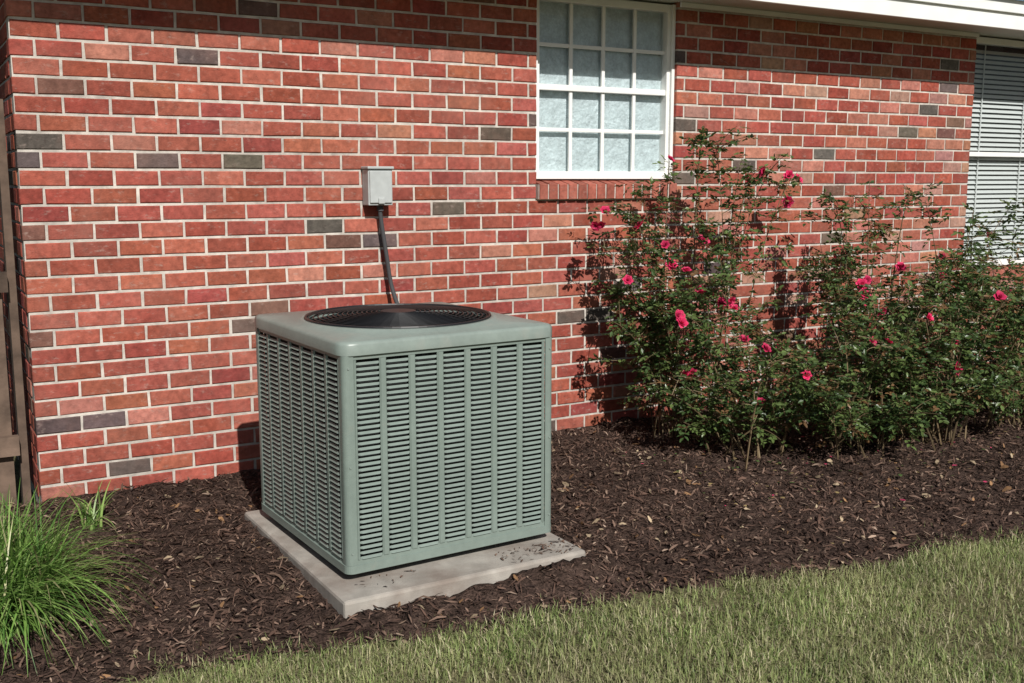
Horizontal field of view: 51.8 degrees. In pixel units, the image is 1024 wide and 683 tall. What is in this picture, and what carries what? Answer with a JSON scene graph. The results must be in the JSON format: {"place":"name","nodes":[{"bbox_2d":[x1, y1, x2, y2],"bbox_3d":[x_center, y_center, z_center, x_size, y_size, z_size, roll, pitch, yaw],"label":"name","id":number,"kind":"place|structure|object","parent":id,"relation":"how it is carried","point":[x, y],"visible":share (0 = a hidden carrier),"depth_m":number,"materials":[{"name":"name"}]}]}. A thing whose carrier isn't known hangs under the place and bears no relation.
{"place":"outdoors","nodes":[
{"label":"outdoors","id":0,"kind":"place"},
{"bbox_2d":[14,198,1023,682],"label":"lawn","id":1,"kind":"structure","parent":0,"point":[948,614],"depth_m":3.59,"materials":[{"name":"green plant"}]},
{"bbox_2d":[0,99,31,504],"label":"wooden fence","id":2,"kind":"object","parent":1,"relation":"on","point":[11,446],"visible":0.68,"depth_m":4.81,"materials":[{"name":"brown wood"}]},
{"bbox_2d":[0,0,38,495],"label":"side wall bricks","id":3,"kind":"object","parent":1,"relation":"on","point":[12,175],"visible":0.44,"depth_m":5.04,"materials":[{"name":"red brick"}]},
{"bbox_2d":[244,509,585,618],"bbox_3d":[-0.445,0.867,4.427,1.020,0.180,1.180,-5,10,-30],"label":"concrete pad","id":4,"kind":"object","parent":1,"relation":"on","point":[346,595],"visible":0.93,"depth_m":3.98,"materials":[{"name":"grey concrete"}]},
{"bbox_2d":[255,302,551,574],"bbox_3d":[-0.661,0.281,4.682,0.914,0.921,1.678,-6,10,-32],"label":"air conditioner unit","id":5,"kind":"object","parent":4,"relation":"on","point":[395,434],"visible":1,"depth_m":4.01,"materials":[{"name":"green metal"}]},
{"bbox_2d":[0,369,1023,682],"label":"mulch bed","id":6,"kind":"object","parent":1,"relation":"on","point":[636,507],"visible":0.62,"depth_m":4.54,"materials":[{"name":"wood"}]},
{"bbox_2d":[0,483,162,675],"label":"liriope plant","id":7,"kind":"object","parent":6,"relation":"on","point":[33,582],"visible":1,"depth_m":3.58,"materials":[{"name":"green plant"}]},
{"bbox_2d":[53,478,120,534],"bbox_3d":[-1.858,0.693,4.606,0.308,0.247,0.360,-2,9,-13],"label":"liriope plant","id":8,"kind":"object","parent":6,"relation":"on","point":[84,515],"visible":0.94,"depth_m":4.59,"materials":[{"name":"green plant"}]},
{"bbox_2d":[581,126,1023,470],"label":"rose bush","id":9,"kind":"object","parent":6,"relation":"on","point":[894,409],"visible":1,"depth_m":5.93,"materials":[{"name":"green plant"}]},
{"bbox_2d":[0,0,1023,502],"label":"mortar","id":10,"kind":"object","parent":1,"relation":"on","point":[180,168],"visible":0.18,"depth_m":5.45,"materials":[{"name":"grey concrete"}]},
{"bbox_2d":[3,0,1023,501],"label":"front wall bricks","id":11,"kind":"object","parent":1,"relation":"on","point":[99,14],"visible":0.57,"depth_m":5.46,"materials":[{"name":"red brick"}]},
{"bbox_2d":[361,166,398,302],"bbox_3d":[-0.499,-0.360,5.298,0.157,1.030,0.778,-7,11,-37],"label":"electrical disconnect box","id":12,"kind":"object","parent":11,"relation":"attached to","point":[377,184],"visible":0.65,"depth_m":5.47,"materials":[{"name":"grey metal"}]},
{"bbox_2d":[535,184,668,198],"bbox_3d":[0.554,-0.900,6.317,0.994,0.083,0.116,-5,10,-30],"label":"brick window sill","id":13,"kind":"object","parent":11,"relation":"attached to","point":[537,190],"visible":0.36,"depth_m":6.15,"materials":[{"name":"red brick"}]},
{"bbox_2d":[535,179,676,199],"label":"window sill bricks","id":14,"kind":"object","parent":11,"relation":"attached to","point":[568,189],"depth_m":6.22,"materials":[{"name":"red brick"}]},
{"bbox_2d":[535,0,675,178],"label":"frame","id":15,"kind":"object","parent":14,"relation":"on","point":[665,92],"visible":0.85,"depth_m":6.30,"materials":[{"name":"white paint"}]},
{"bbox_2d":[539,2,661,171],"bbox_3d":[0.520,-1.495,6.285,0.910,0.953,0.001,-5,10,-30],"label":"privacy film","id":16,"kind":"object","parent":15,"relation":"attached to","point":[553,69],"visible":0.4,"depth_m":6.28,"materials":[{"name":"white plastic"}]},
{"bbox_2d":[629,0,1023,40],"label":"soffit","id":17,"kind":"structure","parent":11,"relation":"attached to","point":[999,33],"depth_m":6.93,"materials":[{"name":"paint"}]},
{"bbox_2d":[680,0,1023,36],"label":"fascia","id":18,"kind":"structure","parent":17,"relation":"attached to","point":[1005,14],"depth_m":6.89,"materials":[{"name":"white paint"}]},
{"bbox_3d":[3.828,-0.536,8.285,0.994,0.061,0.116,-5,10,-30],"label":"sill mortar","id":19,"kind":"object","parent":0,"visible":0},
{"bbox_2d":[964,265,1023,278],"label":"window sill bricks","id":20,"kind":"object","parent":19,"relation":"on","point":[1001,271],"depth_m":8.23,"materials":[{"name":"red brick"}]},
{"bbox_2d":[963,37,1023,267],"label":"frame","id":21,"kind":"object","parent":20,"relation":"on","point":[999,43],"visible":0.23,"depth_m":8.04,"materials":[{"name":"white paint"}]},
{"bbox_2d":[963,44,1023,259],"bbox_3d":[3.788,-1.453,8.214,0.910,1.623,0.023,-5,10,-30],"label":"blinds","id":22,"kind":"object","parent":21,"relation":"attached to","point":[979,144],"visible":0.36,"depth_m":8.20,"materials":[{"name":"white plastic"}]}
]}

